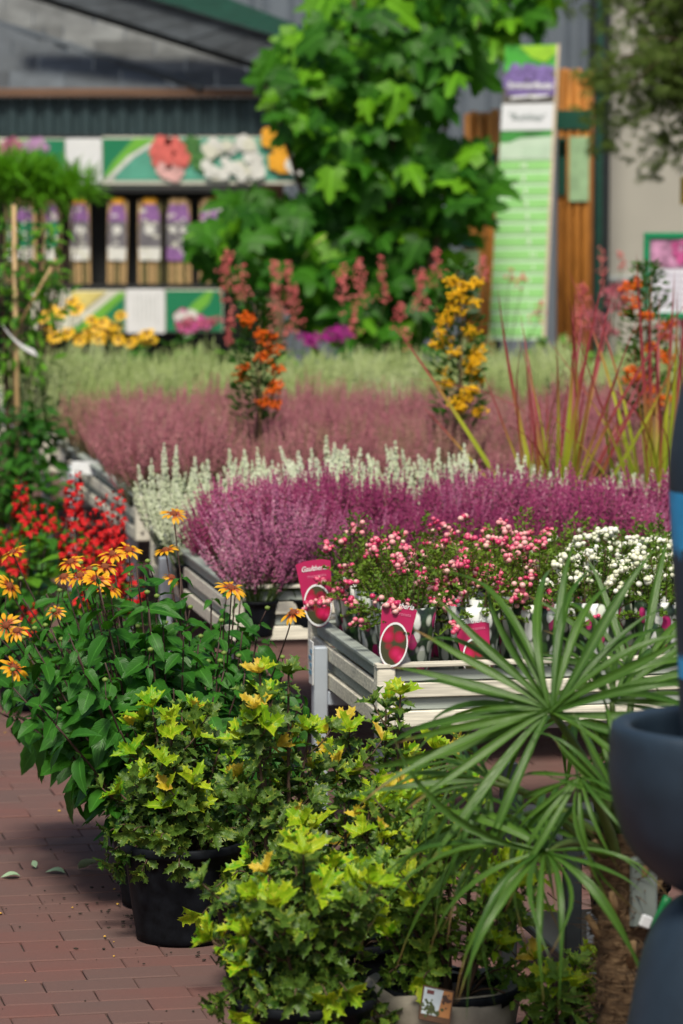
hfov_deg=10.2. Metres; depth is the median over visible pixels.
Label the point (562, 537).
berry plant
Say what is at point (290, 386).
heather plant
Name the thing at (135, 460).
heather plant
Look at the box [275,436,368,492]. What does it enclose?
heather plant
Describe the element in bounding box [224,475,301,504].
heather plant
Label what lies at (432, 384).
heather plant
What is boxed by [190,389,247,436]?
heather plant
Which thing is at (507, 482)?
heather plant
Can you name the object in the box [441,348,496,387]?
heather plant
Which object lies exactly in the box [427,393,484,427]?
heather plant
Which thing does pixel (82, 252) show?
trellis pack
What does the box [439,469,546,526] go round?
heather plant
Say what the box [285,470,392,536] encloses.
heather plant
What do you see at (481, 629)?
plant label
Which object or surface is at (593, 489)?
heather plant
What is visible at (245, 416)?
heather plant
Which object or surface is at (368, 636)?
berry plant
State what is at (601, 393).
heather plant
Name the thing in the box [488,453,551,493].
heather plant
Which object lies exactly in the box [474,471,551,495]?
heather plant
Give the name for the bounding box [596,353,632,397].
heather plant
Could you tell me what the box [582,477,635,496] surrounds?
heather plant
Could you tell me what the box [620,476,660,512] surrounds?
heather plant
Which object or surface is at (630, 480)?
heather plant
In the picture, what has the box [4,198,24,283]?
trellis pack
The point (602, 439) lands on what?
heather plant
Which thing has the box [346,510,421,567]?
heather plant
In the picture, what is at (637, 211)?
beige wall
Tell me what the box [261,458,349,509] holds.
heather plant
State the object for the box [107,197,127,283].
trellis pack
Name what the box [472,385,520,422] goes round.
heather plant
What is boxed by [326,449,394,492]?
heather plant
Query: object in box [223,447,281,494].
heather plant
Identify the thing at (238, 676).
heliopsis plant
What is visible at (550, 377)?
heather plant
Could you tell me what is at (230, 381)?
heather plant
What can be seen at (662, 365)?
heather plant
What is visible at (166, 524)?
heather plant
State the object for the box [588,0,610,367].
steel post
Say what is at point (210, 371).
heather plant
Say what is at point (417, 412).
heather plant
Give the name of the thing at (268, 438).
heather plant
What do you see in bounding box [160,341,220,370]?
heather plant
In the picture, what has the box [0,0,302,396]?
garden shelter
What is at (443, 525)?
berry plant
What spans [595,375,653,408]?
heather plant
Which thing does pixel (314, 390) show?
heather plant
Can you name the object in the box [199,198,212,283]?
trellis pack
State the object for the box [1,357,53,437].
heather plant
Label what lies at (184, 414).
heather plant
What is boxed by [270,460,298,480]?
heather plant
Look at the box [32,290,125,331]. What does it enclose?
flower banner
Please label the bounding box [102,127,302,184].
flower banner
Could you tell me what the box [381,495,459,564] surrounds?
heather plant
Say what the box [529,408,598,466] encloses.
heather plant
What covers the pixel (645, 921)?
white clip
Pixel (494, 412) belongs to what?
heather plant
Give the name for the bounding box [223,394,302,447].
heather plant
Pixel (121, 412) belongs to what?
heather plant
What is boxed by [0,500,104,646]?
plant
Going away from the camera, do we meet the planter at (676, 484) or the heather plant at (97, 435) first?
the planter at (676, 484)
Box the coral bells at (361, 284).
[328,255,390,367]
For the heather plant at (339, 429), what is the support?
on the plant bench at (136, 532)
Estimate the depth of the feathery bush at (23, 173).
19.09 m
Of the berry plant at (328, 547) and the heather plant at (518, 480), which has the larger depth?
the heather plant at (518, 480)
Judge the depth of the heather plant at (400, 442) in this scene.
13.31 m
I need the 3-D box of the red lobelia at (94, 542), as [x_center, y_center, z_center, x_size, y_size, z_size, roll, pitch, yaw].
[-0.724,0.267,11.556,0.389,0.764,0.582,0,6,0]
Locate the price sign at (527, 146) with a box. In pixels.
[489,44,559,359]
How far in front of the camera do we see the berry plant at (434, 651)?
9.56 m
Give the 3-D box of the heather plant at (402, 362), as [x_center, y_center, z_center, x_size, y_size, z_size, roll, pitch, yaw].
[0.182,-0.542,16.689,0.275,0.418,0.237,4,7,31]
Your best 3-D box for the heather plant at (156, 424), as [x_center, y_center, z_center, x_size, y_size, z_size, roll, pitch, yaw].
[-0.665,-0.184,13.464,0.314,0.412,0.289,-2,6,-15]
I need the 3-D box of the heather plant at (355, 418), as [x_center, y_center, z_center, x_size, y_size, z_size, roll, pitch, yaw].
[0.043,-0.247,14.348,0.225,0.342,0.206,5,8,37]
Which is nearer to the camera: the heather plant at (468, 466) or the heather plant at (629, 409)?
the heather plant at (468, 466)
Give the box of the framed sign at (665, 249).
[643,232,682,336]
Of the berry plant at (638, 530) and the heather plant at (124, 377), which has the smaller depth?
the berry plant at (638, 530)
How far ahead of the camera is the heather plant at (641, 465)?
13.30 m
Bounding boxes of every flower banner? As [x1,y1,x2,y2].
[0,137,64,174]
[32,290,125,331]
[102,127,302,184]
[165,289,222,336]
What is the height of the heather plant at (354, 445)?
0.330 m
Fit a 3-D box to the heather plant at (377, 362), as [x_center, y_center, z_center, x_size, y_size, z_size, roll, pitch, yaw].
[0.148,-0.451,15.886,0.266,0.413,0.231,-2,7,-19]
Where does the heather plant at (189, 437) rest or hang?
on the plant bench at (136, 532)
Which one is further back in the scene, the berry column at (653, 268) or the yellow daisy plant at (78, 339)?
the yellow daisy plant at (78, 339)
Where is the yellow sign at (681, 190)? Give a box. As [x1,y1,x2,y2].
[680,177,682,204]
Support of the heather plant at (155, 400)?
on the plant bench at (136, 532)
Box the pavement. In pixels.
[0,444,682,1023]
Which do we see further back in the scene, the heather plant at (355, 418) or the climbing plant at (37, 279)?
the climbing plant at (37, 279)
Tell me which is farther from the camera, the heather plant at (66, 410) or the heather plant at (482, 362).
the heather plant at (482, 362)
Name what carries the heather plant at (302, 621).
on the plant bench at (202, 590)
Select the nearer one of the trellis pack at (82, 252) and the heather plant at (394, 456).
the heather plant at (394, 456)
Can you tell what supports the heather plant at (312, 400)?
on the plant bench at (136, 532)
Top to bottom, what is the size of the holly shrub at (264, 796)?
0.733 m
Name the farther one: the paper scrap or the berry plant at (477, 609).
the paper scrap
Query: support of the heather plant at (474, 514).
on the plant bench at (202, 590)
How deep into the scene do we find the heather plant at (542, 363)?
16.20 m
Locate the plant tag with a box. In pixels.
[2,325,37,355]
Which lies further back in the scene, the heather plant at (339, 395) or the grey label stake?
the heather plant at (339, 395)
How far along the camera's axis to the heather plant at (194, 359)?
16.07 m
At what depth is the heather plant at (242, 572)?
10.52 m
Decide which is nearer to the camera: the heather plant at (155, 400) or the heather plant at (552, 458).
the heather plant at (552, 458)
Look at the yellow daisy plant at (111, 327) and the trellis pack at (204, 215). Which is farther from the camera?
the trellis pack at (204, 215)
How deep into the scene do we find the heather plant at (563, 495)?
10.87 m
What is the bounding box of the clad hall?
[0,0,587,366]
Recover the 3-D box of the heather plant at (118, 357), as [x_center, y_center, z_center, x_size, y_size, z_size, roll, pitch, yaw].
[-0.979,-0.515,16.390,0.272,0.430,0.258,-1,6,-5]
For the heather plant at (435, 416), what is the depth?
13.85 m
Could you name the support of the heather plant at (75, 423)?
on the plant bench at (136, 532)
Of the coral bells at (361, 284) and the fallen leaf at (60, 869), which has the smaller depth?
the fallen leaf at (60, 869)
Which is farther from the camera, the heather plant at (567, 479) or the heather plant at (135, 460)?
the heather plant at (135, 460)
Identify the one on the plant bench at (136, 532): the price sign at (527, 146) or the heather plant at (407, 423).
the heather plant at (407, 423)
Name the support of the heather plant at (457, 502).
on the plant bench at (202, 590)
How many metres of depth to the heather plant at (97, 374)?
15.63 m
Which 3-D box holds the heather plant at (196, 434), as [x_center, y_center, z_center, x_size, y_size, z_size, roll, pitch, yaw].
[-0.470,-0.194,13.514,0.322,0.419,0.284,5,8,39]
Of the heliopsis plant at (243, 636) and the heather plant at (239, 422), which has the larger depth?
the heather plant at (239, 422)
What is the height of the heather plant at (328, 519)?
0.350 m
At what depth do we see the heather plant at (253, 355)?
15.78 m
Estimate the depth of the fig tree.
18.13 m
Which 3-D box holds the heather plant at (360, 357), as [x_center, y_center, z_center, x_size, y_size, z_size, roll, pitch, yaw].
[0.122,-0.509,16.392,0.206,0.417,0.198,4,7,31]
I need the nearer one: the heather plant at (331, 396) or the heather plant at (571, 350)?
the heather plant at (331, 396)
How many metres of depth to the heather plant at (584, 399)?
14.21 m
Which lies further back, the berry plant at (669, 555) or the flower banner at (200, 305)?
the flower banner at (200, 305)
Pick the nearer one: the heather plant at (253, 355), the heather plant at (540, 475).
the heather plant at (540, 475)
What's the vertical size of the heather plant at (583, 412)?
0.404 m
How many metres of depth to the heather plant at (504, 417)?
13.88 m
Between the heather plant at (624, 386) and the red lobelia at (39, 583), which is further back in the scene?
the heather plant at (624, 386)
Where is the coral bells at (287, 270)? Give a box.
[267,260,305,369]
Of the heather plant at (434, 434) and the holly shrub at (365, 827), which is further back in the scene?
the heather plant at (434, 434)
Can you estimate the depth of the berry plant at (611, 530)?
9.66 m
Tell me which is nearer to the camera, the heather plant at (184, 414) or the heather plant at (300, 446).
the heather plant at (300, 446)
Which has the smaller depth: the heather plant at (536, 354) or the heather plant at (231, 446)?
the heather plant at (231, 446)
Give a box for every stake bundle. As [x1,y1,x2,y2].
[461,226,485,348]
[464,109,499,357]
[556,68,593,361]
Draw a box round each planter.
[608,705,682,891]
[626,894,682,1023]
[669,384,682,736]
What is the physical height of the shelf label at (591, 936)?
0.085 m
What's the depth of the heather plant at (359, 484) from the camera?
11.05 m
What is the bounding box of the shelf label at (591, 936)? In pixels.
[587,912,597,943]
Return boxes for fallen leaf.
[2,871,19,876]
[31,861,37,867]
[46,867,64,872]
[78,859,95,868]
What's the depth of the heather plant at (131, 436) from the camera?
13.25 m
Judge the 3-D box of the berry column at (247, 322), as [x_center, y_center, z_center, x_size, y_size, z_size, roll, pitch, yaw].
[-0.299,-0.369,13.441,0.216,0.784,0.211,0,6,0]
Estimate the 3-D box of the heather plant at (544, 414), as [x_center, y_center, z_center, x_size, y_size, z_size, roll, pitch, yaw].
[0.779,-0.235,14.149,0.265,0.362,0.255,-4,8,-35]
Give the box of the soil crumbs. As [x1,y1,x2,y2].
[0,726,551,1022]
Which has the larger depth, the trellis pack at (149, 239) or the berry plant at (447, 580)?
the trellis pack at (149, 239)
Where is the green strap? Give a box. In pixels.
[650,895,671,927]
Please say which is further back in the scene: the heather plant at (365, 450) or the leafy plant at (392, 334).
the leafy plant at (392, 334)
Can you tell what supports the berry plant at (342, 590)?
on the plant bench at (348, 670)
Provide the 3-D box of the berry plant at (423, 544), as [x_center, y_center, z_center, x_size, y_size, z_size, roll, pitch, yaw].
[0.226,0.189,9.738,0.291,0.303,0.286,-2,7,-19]
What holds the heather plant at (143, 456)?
on the plant bench at (136, 532)
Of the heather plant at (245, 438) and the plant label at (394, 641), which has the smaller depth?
the plant label at (394, 641)
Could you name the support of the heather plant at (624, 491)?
on the plant bench at (202, 590)
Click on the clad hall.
(569, 36)
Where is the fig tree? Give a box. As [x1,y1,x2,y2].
[181,0,565,363]
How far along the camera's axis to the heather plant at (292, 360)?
16.10 m
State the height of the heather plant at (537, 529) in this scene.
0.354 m
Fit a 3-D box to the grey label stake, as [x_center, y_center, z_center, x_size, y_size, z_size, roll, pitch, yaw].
[0.552,0.695,7.018,0.050,0.130,0.020,0,6,0]
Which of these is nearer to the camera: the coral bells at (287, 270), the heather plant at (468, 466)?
the heather plant at (468, 466)
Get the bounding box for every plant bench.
[0,387,4,443]
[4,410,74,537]
[57,439,592,631]
[149,526,335,658]
[307,614,678,845]
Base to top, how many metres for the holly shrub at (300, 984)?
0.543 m
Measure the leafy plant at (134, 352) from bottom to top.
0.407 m
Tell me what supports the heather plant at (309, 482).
on the plant bench at (202, 590)
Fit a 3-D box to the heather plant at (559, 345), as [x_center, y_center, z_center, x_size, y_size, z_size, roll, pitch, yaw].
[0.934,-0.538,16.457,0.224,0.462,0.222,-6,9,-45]
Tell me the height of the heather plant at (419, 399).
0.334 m
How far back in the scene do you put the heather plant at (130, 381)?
15.43 m
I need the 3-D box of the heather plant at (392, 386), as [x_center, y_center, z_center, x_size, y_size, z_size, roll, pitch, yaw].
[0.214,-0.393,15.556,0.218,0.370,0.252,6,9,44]
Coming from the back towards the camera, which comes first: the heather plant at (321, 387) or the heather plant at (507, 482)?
the heather plant at (321, 387)
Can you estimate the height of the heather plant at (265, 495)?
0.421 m
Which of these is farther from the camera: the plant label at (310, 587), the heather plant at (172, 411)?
the heather plant at (172, 411)
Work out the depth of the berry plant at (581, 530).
9.97 m
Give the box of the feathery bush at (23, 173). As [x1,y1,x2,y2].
[0,133,116,473]
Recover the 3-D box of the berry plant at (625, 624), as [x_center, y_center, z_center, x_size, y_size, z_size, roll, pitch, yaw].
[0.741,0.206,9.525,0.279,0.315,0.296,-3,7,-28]
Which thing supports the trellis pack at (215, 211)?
hanging from the display rack
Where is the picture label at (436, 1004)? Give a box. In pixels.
[418,985,453,1023]
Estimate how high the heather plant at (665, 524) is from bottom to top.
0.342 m
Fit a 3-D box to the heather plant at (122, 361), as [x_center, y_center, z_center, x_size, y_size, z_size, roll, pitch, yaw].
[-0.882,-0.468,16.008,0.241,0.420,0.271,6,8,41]
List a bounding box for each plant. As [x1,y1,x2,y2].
[0,202,81,546]
[0,340,48,397]
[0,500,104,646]
[0,545,151,816]
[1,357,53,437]
[3,542,254,907]
[9,354,64,430]
[19,354,76,457]
[31,362,80,425]
[37,296,86,370]
[40,347,83,377]
[44,348,94,370]
[44,359,103,426]
[47,381,107,482]
[59,390,134,492]
[60,336,117,384]
[62,392,109,454]
[67,303,127,371]
[67,362,109,383]
[68,372,128,413]
[70,362,120,394]
[76,399,144,484]
[78,397,115,457]
[79,355,132,398]
[79,388,144,482]
[81,343,143,378]
[88,406,151,511]
[89,382,166,427]
[89,405,171,523]
[94,398,167,476]
[96,412,182,525]
[97,349,155,383]
[98,373,144,410]
[110,381,173,408]
[111,329,165,365]
[111,382,186,436]
[112,333,209,367]
[112,362,150,396]
[112,653,306,878]
[114,403,200,492]
[117,355,170,398]
[120,361,182,404]
[121,383,165,408]
[125,382,171,415]
[126,429,197,499]
[130,382,207,427]
[132,377,196,413]
[132,443,200,562]
[133,358,187,396]
[136,348,194,388]
[139,388,220,461]
[139,406,208,492]
[145,410,221,498]
[146,479,212,597]
[154,508,309,754]
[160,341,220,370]
[162,404,246,499]
[164,473,219,586]
[166,378,212,403]
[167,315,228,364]
[167,396,219,421]
[168,371,251,418]
[170,361,220,396]
[170,399,255,480]
[172,493,246,596]
[174,345,220,384]
[178,338,230,385]
[178,400,223,432]
[180,376,217,399]
[187,428,251,490]
[189,468,301,590]
[190,364,239,399]
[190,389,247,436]
[192,351,245,387]
[193,374,245,425]
[194,514,312,637]
[195,449,275,501]
[195,479,327,625]
[199,394,273,445]
[204,362,280,399]
[206,375,244,401]
[211,413,286,459]
[216,364,278,390]
[216,416,276,489]
[217,457,278,492]
[218,467,303,524]
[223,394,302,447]
[223,401,274,433]
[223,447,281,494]
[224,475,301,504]
[225,347,279,385]
[228,432,290,474]
[233,436,304,483]
[235,394,296,439]
[235,470,342,588]
[237,380,306,424]
[239,499,369,627]
[240,386,321,429]
[241,410,313,462]
[244,343,294,389]
[252,371,294,399]
[253,404,326,456]
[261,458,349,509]
[262,348,306,382]
[262,375,327,411]
[264,413,336,477]
[265,369,334,413]
[266,462,358,517]
[269,370,310,405]
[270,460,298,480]
[271,393,354,482]
[275,358,323,398]
[275,366,350,405]
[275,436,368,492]
[276,410,337,478]
[277,331,328,367]
[284,456,363,489]
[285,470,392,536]
[293,349,350,387]
[293,387,377,435]
[293,499,378,564]
[294,386,362,420]
[296,346,348,381]
[298,364,351,397]
[300,349,333,372]
[300,377,348,402]
[301,533,400,643]
[304,411,371,456]
[306,380,376,418]
[308,324,360,364]
[310,355,354,391]
[311,509,398,631]
[316,373,393,424]
[320,427,377,464]
[321,400,382,430]
[323,456,411,530]
[324,349,379,412]
[324,420,380,470]
[324,505,422,562]
[325,524,419,656]
[326,405,383,477]
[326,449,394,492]
[331,407,401,476]
[333,330,429,367]
[333,344,380,367]
[334,353,404,405]
[335,377,386,413]
[339,348,390,371]
[339,402,376,432]
[339,466,374,493]
[340,535,443,656]
[341,345,387,378]
[343,410,413,456]
[345,387,395,426]
[346,467,452,534]
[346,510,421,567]
[346,537,468,670]
[351,354,402,384]
[362,376,412,417]
[362,441,440,497]
[364,340,416,368]
[365,369,415,410]
[367,419,427,485]
[369,398,435,449]
[372,342,425,399]
[374,425,438,488]
[374,457,442,505]
[379,379,451,427]
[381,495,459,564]
[381,498,479,564]
[383,510,451,578]
[386,378,429,411]
[386,484,458,517]
[386,528,453,587]
[394,402,469,478]
[396,398,486,478]
[399,346,450,380]
[399,528,486,657]
[400,484,515,533]
[401,403,436,424]
[403,394,444,408]
[405,381,444,408]
[405,411,492,474]
[407,333,495,368]
[407,395,482,439]
[408,535,494,660]
[409,355,457,386]
[412,346,450,371]
[412,443,477,494]
[412,542,528,668]
[415,369,466,401]
[416,401,495,468]
[418,361,468,394]
[419,459,519,505]
[426,417,501,478]
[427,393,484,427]
[429,453,477,493]
[429,502,523,557]
[431,347,486,369]
[432,466,509,512]
[436,380,499,418]
[438,513,514,573]
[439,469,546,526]
[439,498,519,559]
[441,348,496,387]
[449,376,511,407]
[454,333,504,370]
[454,356,511,407]
[454,384,506,438]
[454,460,554,519]
[455,347,499,376]
[455,518,521,577]
[459,524,535,652]
[463,364,522,402]
[468,399,527,471]
[469,536,578,665]
[471,394,505,459]
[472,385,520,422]
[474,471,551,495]
[477,348,518,382]
[478,536,600,666]
[479,390,561,468]
[479,425,526,475]
[482,388,526,416]
[483,354,536,393]
[484,430,550,480]
[487,340,533,368]
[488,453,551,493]
[489,496,567,532]
[490,500,571,558]
[490,505,569,570]
[494,358,525,378]
[495,459,599,531]
[498,382,568,421]
[503,516,585,589]
[504,390,583,451]
[505,383,548,411]
[506,346,559,406]
[506,371,556,406]
[512,398,600,476]
[519,335,574,370]
[520,333,595,365]
[521,383,599,422]
[521,403,583,425]
[526,421,597,482]
[528,463,554,480]
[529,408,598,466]
[529,529,607,591]
[531,472,641,532]
[533,333,587,374]
[535,371,607,414]
[536,381,615,425]
[537,528,616,656]
[539,349,586,375]
[539,539,649,663]
[540,337,596,372]
[541,345,597,400]
[542,474,655,557]
[544,399,602,466]
[545,417,621,484]
[550,395,630,480]
[550,483,648,526]
[551,396,623,477]
[554,518,630,585]
[555,511,628,565]
[556,467,590,489]
[560,365,609,394]
[562,378,621,407]
[565,371,622,409]
[568,361,613,386]
[580,279,635,368]
[580,379,635,420]
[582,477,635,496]
[582,478,617,510]
[582,526,655,585]
[585,533,673,654]
[587,409,631,481]
[588,360,624,376]
[589,418,637,479]
[593,390,637,424]
[593,460,669,523]
[594,472,650,506]
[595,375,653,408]
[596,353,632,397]
[597,354,639,391]
[598,469,659,497]
[598,499,670,553]
[599,352,623,373]
[600,343,644,370]
[600,373,661,409]
[603,537,675,653]
[604,405,661,436]
[606,493,669,533]
[616,463,668,496]
[617,346,667,381]
[617,512,670,553]
[618,431,668,482]
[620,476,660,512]
[622,521,669,556]
[623,366,672,396]
[623,407,668,470]
[625,406,668,441]
[626,505,670,548]
[633,354,680,394]
[636,525,672,591]
[642,482,666,505]
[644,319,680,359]
[647,495,669,529]
[649,543,672,589]
[653,340,682,375]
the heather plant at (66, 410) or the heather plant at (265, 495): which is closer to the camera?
the heather plant at (265, 495)
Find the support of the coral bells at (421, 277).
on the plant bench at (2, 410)
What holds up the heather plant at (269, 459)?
on the plant bench at (136, 532)
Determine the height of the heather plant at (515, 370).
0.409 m
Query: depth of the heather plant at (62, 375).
15.79 m
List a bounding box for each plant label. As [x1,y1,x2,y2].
[296,559,331,626]
[379,602,416,666]
[456,618,489,680]
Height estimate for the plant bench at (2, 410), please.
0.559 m
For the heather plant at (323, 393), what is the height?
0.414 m
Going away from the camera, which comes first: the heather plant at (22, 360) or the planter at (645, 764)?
the planter at (645, 764)
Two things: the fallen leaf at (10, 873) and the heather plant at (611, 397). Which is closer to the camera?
the fallen leaf at (10, 873)
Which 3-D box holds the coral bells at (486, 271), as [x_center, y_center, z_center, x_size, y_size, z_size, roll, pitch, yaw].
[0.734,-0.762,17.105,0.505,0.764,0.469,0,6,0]
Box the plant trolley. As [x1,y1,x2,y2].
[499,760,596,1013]
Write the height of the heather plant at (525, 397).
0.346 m
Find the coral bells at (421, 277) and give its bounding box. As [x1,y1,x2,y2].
[390,247,447,363]
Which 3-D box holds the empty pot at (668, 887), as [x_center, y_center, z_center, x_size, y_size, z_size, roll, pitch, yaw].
[0.603,0.850,8.060,0.178,0.150,0.178,0,6,0]
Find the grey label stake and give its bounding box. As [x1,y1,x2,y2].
[629,856,656,927]
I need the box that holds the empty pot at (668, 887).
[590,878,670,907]
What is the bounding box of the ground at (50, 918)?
[0,744,211,1023]
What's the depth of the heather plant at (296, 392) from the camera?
14.62 m
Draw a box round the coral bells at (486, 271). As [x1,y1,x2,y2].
[476,255,546,356]
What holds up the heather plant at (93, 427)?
on the plant bench at (136, 532)
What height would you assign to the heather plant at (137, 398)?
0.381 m
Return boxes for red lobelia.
[0,479,70,711]
[38,470,146,634]
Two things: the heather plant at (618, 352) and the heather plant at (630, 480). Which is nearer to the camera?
the heather plant at (630, 480)
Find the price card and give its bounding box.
[308,639,313,684]
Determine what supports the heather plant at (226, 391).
on the plant bench at (136, 532)
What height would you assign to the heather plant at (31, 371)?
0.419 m
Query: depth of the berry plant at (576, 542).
9.43 m
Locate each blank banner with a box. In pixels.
[66,138,101,183]
[126,289,164,333]
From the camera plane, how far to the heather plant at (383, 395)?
14.86 m
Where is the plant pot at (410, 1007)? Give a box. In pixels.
[365,965,519,1023]
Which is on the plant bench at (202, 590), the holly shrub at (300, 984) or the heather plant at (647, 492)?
the heather plant at (647, 492)
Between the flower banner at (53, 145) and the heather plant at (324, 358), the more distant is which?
the flower banner at (53, 145)
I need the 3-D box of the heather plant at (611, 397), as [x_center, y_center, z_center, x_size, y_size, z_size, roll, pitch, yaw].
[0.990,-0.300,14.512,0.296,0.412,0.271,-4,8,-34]
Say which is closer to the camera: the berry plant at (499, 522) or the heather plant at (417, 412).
the berry plant at (499, 522)
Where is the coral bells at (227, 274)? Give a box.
[214,248,252,375]
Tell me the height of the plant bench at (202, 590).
0.559 m
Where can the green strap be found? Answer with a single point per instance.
(665, 901)
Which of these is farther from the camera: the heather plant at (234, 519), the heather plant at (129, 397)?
the heather plant at (129, 397)
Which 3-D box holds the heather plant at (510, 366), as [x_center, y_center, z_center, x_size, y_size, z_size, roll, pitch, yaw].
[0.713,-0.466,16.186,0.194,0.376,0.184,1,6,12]
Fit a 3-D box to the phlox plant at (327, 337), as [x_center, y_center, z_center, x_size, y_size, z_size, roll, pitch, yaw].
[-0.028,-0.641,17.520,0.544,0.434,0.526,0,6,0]
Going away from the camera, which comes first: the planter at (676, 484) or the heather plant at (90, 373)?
the planter at (676, 484)
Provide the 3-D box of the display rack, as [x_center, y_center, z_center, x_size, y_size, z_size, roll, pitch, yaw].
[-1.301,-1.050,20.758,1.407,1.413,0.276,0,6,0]
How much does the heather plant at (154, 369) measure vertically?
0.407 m
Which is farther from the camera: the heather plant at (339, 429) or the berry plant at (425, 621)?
the heather plant at (339, 429)
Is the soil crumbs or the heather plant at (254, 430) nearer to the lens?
the soil crumbs
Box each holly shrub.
[85,685,273,946]
[177,654,345,991]
[185,823,406,1023]
[223,769,433,981]
[275,677,479,936]
[350,777,563,1023]
[491,931,597,1023]
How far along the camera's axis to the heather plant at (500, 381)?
15.56 m
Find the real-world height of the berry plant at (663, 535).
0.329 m
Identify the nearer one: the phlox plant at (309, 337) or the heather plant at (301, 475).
the heather plant at (301, 475)
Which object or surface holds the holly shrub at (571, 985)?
on the pavement
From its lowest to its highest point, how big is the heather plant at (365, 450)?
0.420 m
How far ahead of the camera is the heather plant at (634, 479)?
11.53 m
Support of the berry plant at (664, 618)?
on the plant bench at (348, 670)
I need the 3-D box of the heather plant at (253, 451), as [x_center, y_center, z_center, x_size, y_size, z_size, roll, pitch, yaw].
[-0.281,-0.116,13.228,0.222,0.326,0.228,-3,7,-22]
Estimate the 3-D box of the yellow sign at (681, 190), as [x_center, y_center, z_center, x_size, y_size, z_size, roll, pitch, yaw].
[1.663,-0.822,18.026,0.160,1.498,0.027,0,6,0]
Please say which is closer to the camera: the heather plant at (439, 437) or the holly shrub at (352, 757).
the holly shrub at (352, 757)
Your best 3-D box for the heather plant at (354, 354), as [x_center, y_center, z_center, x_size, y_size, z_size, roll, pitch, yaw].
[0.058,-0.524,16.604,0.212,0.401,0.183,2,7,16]
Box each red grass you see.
[394,264,682,488]
[531,255,682,493]
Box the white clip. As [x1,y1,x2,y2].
[638,914,652,928]
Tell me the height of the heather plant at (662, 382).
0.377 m
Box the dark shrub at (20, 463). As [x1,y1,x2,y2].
[0,394,74,607]
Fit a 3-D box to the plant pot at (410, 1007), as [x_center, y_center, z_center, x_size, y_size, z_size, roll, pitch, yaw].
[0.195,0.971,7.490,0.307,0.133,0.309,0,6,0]
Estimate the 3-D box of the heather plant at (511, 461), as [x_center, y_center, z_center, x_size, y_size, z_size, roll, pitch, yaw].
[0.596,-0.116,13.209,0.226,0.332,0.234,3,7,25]
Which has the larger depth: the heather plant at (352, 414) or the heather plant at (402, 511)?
the heather plant at (352, 414)
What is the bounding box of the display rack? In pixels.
[0,186,231,366]
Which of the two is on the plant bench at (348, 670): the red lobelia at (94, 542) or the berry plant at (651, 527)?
the berry plant at (651, 527)
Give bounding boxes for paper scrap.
[71,460,99,475]
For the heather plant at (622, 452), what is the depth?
13.63 m
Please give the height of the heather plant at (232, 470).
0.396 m
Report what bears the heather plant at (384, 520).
on the plant bench at (202, 590)
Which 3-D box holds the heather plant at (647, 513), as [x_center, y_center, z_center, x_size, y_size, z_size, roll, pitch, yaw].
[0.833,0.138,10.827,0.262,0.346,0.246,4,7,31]
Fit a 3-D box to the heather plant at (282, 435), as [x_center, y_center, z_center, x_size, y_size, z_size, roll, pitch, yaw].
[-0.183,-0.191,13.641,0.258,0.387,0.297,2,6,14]
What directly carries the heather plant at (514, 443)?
on the plant bench at (136, 532)
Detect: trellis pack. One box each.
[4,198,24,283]
[19,199,36,283]
[42,199,61,283]
[69,197,90,283]
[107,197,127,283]
[138,198,161,283]
[166,198,180,283]
[177,198,191,283]
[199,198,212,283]
[207,198,221,283]
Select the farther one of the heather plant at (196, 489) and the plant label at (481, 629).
the heather plant at (196, 489)
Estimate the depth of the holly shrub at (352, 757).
8.39 m
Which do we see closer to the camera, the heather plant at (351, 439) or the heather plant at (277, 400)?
the heather plant at (351, 439)
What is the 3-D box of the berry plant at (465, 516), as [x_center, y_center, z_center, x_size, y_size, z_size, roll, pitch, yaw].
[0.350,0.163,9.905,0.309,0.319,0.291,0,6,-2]
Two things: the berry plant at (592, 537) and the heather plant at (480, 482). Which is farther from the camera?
the heather plant at (480, 482)
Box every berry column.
[225,295,286,453]
[426,259,490,464]
[615,258,675,482]
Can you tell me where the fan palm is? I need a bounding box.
[347,536,678,1023]
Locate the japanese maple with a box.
[558,0,682,185]
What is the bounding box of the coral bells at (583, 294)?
[568,246,625,372]
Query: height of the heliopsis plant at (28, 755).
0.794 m
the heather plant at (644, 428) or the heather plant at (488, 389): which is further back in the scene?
the heather plant at (488, 389)
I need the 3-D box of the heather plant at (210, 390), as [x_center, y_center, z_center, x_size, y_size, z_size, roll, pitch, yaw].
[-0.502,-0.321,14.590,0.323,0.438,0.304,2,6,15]
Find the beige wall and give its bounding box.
[609,0,682,366]
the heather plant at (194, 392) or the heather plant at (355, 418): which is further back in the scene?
the heather plant at (194, 392)
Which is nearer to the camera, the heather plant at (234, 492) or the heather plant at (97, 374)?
the heather plant at (234, 492)
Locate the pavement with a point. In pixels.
(140, 982)
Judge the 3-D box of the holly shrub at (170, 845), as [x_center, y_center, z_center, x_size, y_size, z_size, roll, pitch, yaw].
[-0.354,0.681,8.664,0.441,0.574,0.399,-1,6,-7]
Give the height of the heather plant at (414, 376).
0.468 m
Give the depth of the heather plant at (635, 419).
14.03 m
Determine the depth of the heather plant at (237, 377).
15.57 m

